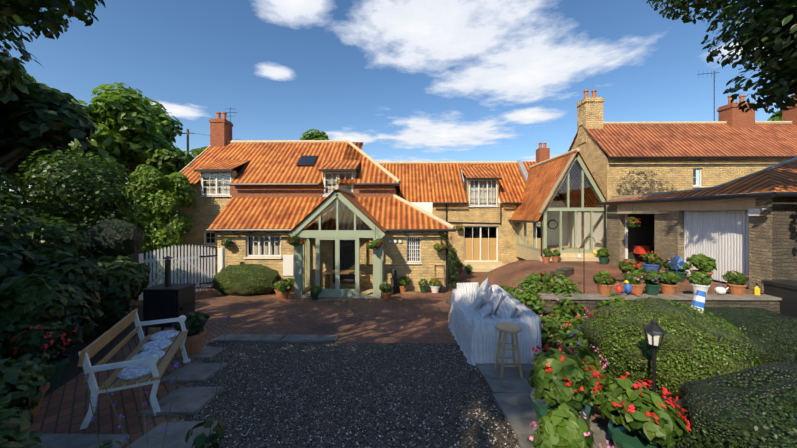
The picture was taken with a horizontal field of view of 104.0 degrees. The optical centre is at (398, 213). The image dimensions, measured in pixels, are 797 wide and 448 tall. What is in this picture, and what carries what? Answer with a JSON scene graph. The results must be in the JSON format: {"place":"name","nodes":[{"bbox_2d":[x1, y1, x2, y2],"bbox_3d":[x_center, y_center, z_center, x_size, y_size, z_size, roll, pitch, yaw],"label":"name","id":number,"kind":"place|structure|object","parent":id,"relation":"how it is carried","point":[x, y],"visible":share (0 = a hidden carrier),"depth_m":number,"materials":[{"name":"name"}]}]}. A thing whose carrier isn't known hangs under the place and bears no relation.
{"place":"outdoors","nodes":[
{"label":"outdoors","id":0,"kind":"place"},
{"bbox_2d":[28,224,763,447],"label":"ground","id":1,"kind":"structure","parent":0,"point":[419,318],"depth_m":4.38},
{"bbox_2d":[78,312,190,429],"bbox_3d":[-3.233,1.826,3.954,1.314,0.875,1.693,0,0,1],"label":"iron bench","id":2,"kind":"object","parent":1,"relation":"on","point":[151,360],"visible":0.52,"depth_m":3.35,"materials":[{"name":"white metal"}]},
{"bbox_2d":[77,309,187,389],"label":"bench slats","id":3,"kind":"object","parent":2,"relation":"attached to","point":[93,348],"visible":0.6,"depth_m":3.68,"materials":[{"name":"wood"}]},
{"bbox_2d":[117,330,178,379],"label":"bench cushions","id":4,"kind":"object","parent":3,"relation":"on","point":[158,343],"visible":0.83,"depth_m":3.88,"materials":[{"name":"white fabric"}]},
{"bbox_2d":[82,307,229,447],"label":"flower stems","id":5,"kind":"object","parent":1,"relation":"on","point":[142,403],"visible":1,"depth_m":2.33,"materials":[{"name":"green plant"}]},
{"bbox_2d":[141,256,195,336],"bbox_3d":[-4.780,1.694,6.538,0.800,1.630,0.545,0,0,1],"label":"bbq smoker","id":6,"kind":"object","parent":1,"relation":"on","point":[167,299],"visible":0.81,"depth_m":6.29,"materials":[{"name":"black metal"}]},
{"bbox_2d":[139,245,224,300],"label":"picket gate","id":7,"kind":"structure","parent":1,"relation":"on","point":[221,258],"depth_m":11.16,"materials":[{"name":"white paint"}]},
{"bbox_2d":[182,129,193,151],"bbox_3d":[-21.156,-2.708,31.272,1.200,11.600,0.280,0,0,1],"label":"telegraph pole","id":8,"kind":"object","parent":1,"relation":"on","point":[187,133],"visible":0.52,"depth_m":31.23,"materials":[{"name":"brown wood"}]},
{"bbox_2d":[172,342,519,447],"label":"gravel pebbles","id":9,"kind":"object","parent":1,"relation":"on","point":[349,431],"visible":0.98,"depth_m":3.73,"materials":[{"name":"grey gravel"}]},
{"bbox_2d":[47,223,687,447],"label":"green flower pots","id":10,"kind":"object","parent":1,"relation":"on","point":[622,436],"visible":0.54,"depth_m":2.90,"materials":[{"name":"green ceramic"}]},
{"bbox_2d":[318,291,416,300],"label":"door mats","id":11,"kind":"object","parent":1,"relation":"on","point":[341,298],"depth_m":10.64,"materials":[{"name":"brown fabric"}]},
{"bbox_2d":[22,256,747,417],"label":"terracotta pots","id":12,"kind":"object","parent":1,"relation":"on","point":[193,344],"visible":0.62,"depth_m":6.83,"materials":[{"name":"orange ceramic"}]},
{"bbox_2d":[0,88,791,177],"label":"tree bark","id":13,"kind":"object","parent":1,"relation":"on","point":[8,160],"visible":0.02,"depth_m":12.42,"materials":[{"name":"brown plant"}]},
{"bbox_2d":[0,56,781,362],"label":"tree leaves","id":14,"kind":"object","parent":13,"relation":"attached to","point":[67,169],"visible":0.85,"depth_m":11.69,"materials":[{"name":"green plant"}]},
{"bbox_2d":[0,0,796,113],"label":"tree leaves","id":15,"kind":"object","parent":13,"relation":"on","point":[773,32],"visible":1,"depth_m":5.91,"materials":[{"name":"green plant"}]},
{"bbox_2d":[0,217,796,447],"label":"shrub leaves","id":16,"kind":"object","parent":1,"relation":"on","point":[28,374],"visible":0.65,"depth_m":3.30,"materials":[{"name":"green plant"}]},
{"bbox_2d":[10,217,690,430],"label":"red flowers","id":17,"kind":"object","parent":16,"relation":"attached to","point":[632,407],"visible":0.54,"depth_m":2.78,"materials":[{"name":"red plant"}]},
{"bbox_2d":[84,274,657,439],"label":"purple flowers","id":18,"kind":"object","parent":16,"relation":"on","point":[175,365],"visible":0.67,"depth_m":2.34,"materials":[{"name":"purple plant"}]},
{"bbox_2d":[233,240,749,447],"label":"flowers","id":19,"kind":"object","parent":16,"relation":"attached to","point":[535,424],"visible":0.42,"depth_m":3.98,"materials":[{"name":"red plant"}]},
{"bbox_2d":[37,247,781,447],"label":"flagstones","id":20,"kind":"object","parent":1,"relation":"on","point":[511,389],"visible":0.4,"depth_m":3.76,"materials":[{"name":"grey stone"}]},
{"bbox_2d":[495,322,522,377],"bbox_3d":[1.571,1.959,4.452,0.370,0.712,0.364,0,0,1],"label":"stool","id":21,"kind":"object","parent":20,"relation":"on","point":[512,329],"visible":0.94,"depth_m":4.36,"materials":[{"name":"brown wood"}]},
{"bbox_2d":[577,245,728,312],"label":"ornaments","id":22,"kind":"object","parent":20,"relation":"on","point":[640,249],"depth_m":6.88},
{"bbox_2d":[622,255,721,307],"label":"blue ornaments","id":23,"kind":"object","parent":20,"relation":"on","point":[628,288],"visible":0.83,"depth_m":6.80,"materials":[{"name":"blue ceramic"}]},
{"bbox_2d":[670,257,682,268],"bbox_3d":[6.359,1.122,7.115,0.283,0.283,0.030,0,0,1],"label":"pinwheel","id":24,"kind":"object","parent":23,"relation":"attached to","point":[674,260],"visible":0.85,"depth_m":7.11,"materials":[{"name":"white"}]},
{"bbox_2d":[593,250,759,294],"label":"garden ornaments","id":25,"kind":"object","parent":20,"relation":"on","point":[756,290],"visible":0.98,"depth_m":6.89,"materials":[{"name":"yellow ceramic"}]},
{"bbox_2d":[80,248,779,324],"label":"garden walls","id":26,"kind":"structure","parent":1,"relation":"on","point":[770,305],"depth_m":6.74,"materials":[{"name":"stone"}]},
{"bbox_2d":[84,219,796,447],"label":"dark hedges","id":27,"kind":"object","parent":1,"relation":"on","point":[714,409],"visible":0.56,"depth_m":2.48,"materials":[{"name":"green plant"}]},
{"bbox_2d":[289,154,606,297],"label":"sage frames","id":28,"kind":"structure","parent":1,"relation":"on","point":[337,235],"depth_m":10.92,"materials":[{"name":"green wood"}]},
{"bbox_2d":[288,151,606,232],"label":"porch roofs","id":29,"kind":"structure","parent":28,"relation":"on","point":[541,181],"depth_m":15.59,"materials":[{"name":"orange tile"}]},
{"bbox_2d":[302,162,603,294],"bbox_3d":[3.021,0.052,14.408,13.180,5.600,7.050,0,0,1],"label":"porch glass","id":30,"kind":"object","parent":1,"relation":"on","point":[528,234],"visible":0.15,"depth_m":14.42,"materials":[{"name":"clear glass"}]},
{"bbox_2d":[179,97,796,290],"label":"house walls","id":31,"kind":"structure","parent":1,"relation":"on","point":[618,178],"depth_m":16.23,"materials":[{"name":"stone"}]},
{"bbox_2d":[230,184,393,197],"bbox_3d":[-3.894,-1.033,13.998,7.403,0.650,0.057,0,0,1],"label":"brick band","id":32,"kind":"object","parent":31,"relation":"attached to","point":[289,191],"visible":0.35,"depth_m":13.98,"materials":[{"name":"orange brick"}]},
{"bbox_2d":[205,173,494,254],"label":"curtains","id":33,"kind":"object","parent":31,"relation":"attached to","point":[482,188],"visible":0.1,"depth_m":14.19,"materials":[{"name":"beige fabric"}]},
{"bbox_2d":[204,169,695,282],"bbox_3d":[3.488,0.132,14.576,25.150,5.660,7.900,0,0,1],"label":"interior","id":34,"kind":"object","parent":31,"relation":"in","point":[643,234],"depth_m":15.02,"materials":[{"name":"black"}]},
{"bbox_2d":[465,238,495,259],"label":"window blinds","id":35,"kind":"object","parent":31,"relation":"attached to","point":[484,242],"depth_m":18.11,"materials":[{"name":"brown fabric"}]},
{"bbox_2d":[200,168,764,275],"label":"window frames","id":36,"kind":"structure","parent":31,"relation":"attached to","point":[288,265],"depth_m":13.96,"materials":[{"name":"white wood"}]},
{"bbox_2d":[203,156,697,260],"bbox_3d":[3.498,-0.078,15.296,24.750,5.679,5.520,0,0,1],"label":"window glass","id":37,"kind":"object","parent":36,"relation":"in","point":[349,186],"visible":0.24,"depth_m":15.34,"materials":[{"name":"glass"}]},
{"bbox_2d":[180,121,791,294],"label":"cream trim","id":38,"kind":"structure","parent":31,"relation":"attached to","point":[655,208],"depth_m":14.50,"materials":[{"name":"beige paint"}]},
{"bbox_2d":[310,269,361,292],"bbox_3d":[-2.326,2.532,11.807,1.800,0.880,0.800,0,0,1],"label":"indoor furniture","id":39,"kind":"object","parent":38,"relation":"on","point":[313,277],"depth_m":11.67,"materials":[{"name":"brown wood"}]},
{"bbox_2d":[182,124,796,228],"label":"roofs","id":40,"kind":"structure","parent":31,"relation":"on","point":[271,162],"depth_m":16.06,"materials":[{"name":"orange tile"}]},
{"bbox_2d":[209,103,796,162],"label":"chimneys","id":41,"kind":"object","parent":40,"relation":"on","point":[732,115],"visible":0.67,"depth_m":18.05,"materials":[{"name":"brick"}]},
{"bbox_2d":[216,90,796,147],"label":"chimney pots","id":42,"kind":"object","parent":41,"relation":"on","point":[224,114],"visible":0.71,"depth_m":18.43,"materials":[{"name":"ceramic"}]},
{"bbox_2d":[188,70,796,292],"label":"gutter pipes","id":43,"kind":"object","parent":31,"relation":"attached to","point":[304,160],"visible":0.77,"depth_m":13.09,"materials":[{"name":"black"}]},
{"bbox_2d":[233,157,796,199],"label":"leadwork","id":44,"kind":"object","parent":31,"relation":"attached to","point":[522,168],"visible":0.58,"depth_m":9.90,"materials":[{"name":"grey metal"}]},
{"bbox_2d":[212,263,766,396],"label":"bright hedges","id":45,"kind":"object","parent":1,"relation":"on","point":[656,308],"visible":0.71,"depth_m":3.96,"materials":[{"name":"green plant"}]},
{"bbox_2d":[448,285,541,365],"bbox_3d":[1.728,2.104,6.000,1.378,1.016,2.508,0,0,1],"label":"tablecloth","id":46,"kind":"object","parent":1,"relation":"on","point":[476,338],"visible":0.58,"depth_m":4.90,"materials":[{"name":"white fabric"}]},
{"bbox_2d":[457,278,516,318],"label":"cushions","id":47,"kind":"object","parent":46,"relation":"on","point":[477,295],"visible":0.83,"depth_m":5.97,"materials":[{"name":"white fabric"}]},
{"bbox_2d":[430,283,709,293],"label":"white pots","id":48,"kind":"object","parent":1,"relation":"on","point":[695,288],"visible":0.35,"depth_m":6.91,"materials":[{"name":"white ceramic"}]},
{"bbox_2d":[596,255,660,271],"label":"blue pots","id":49,"kind":"object","parent":1,"relation":"on","point":[648,266],"visible":0.44,"depth_m":10.21,"materials":[{"name":"blue ceramic"}]},
{"bbox_2d":[642,318,665,392],"bbox_3d":[2.899,1.699,3.533,0.220,1.050,0.220,0,0,1],"label":"garden lamp","id":50,"kind":"object","parent":1,"relation":"on","point":[653,327],"depth_m":3.52,"materials":[{"name":"black metal"}]},
{"bbox_2d":[761,280,796,317],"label":"wheelie bin","id":51,"kind":"object","parent":1,"relation":"on","point":[785,291],"visible":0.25,"depth_m":6.60,"materials":[{"name":"grey plastic"}]},
{"bbox_2d":[0,0,792,213],"label":"sky","id":52,"kind":"structure","parent":0,"point":[406,80],"materials":[{"name":"blue"}]},
{"bbox_2d":[446,299,450,320],"bbox_3d":[1.367,2.392,7.705,0.400,0.482,0.390,0,0,1],"label":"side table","id":53,"kind":"object","parent":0,"point":[448,301],"visible":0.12,"depth_m":7.64,"materials":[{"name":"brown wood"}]},
{"bbox_2d":[607,197,796,291],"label":"garage wall","id":54,"kind":"structure","parent":0,"point":[668,234],"depth_m":7.54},
{"bbox_2d":[684,210,748,286],"bbox_3d":[8.940,0.882,8.749,0.065,1.980,2.000,0,0,1],"label":"garage door","id":55,"kind":"structure","parent":54,"relation":"in","point":[721,237],"depth_m":8.61,"materials":[{"name":"white metal"}]}
]}

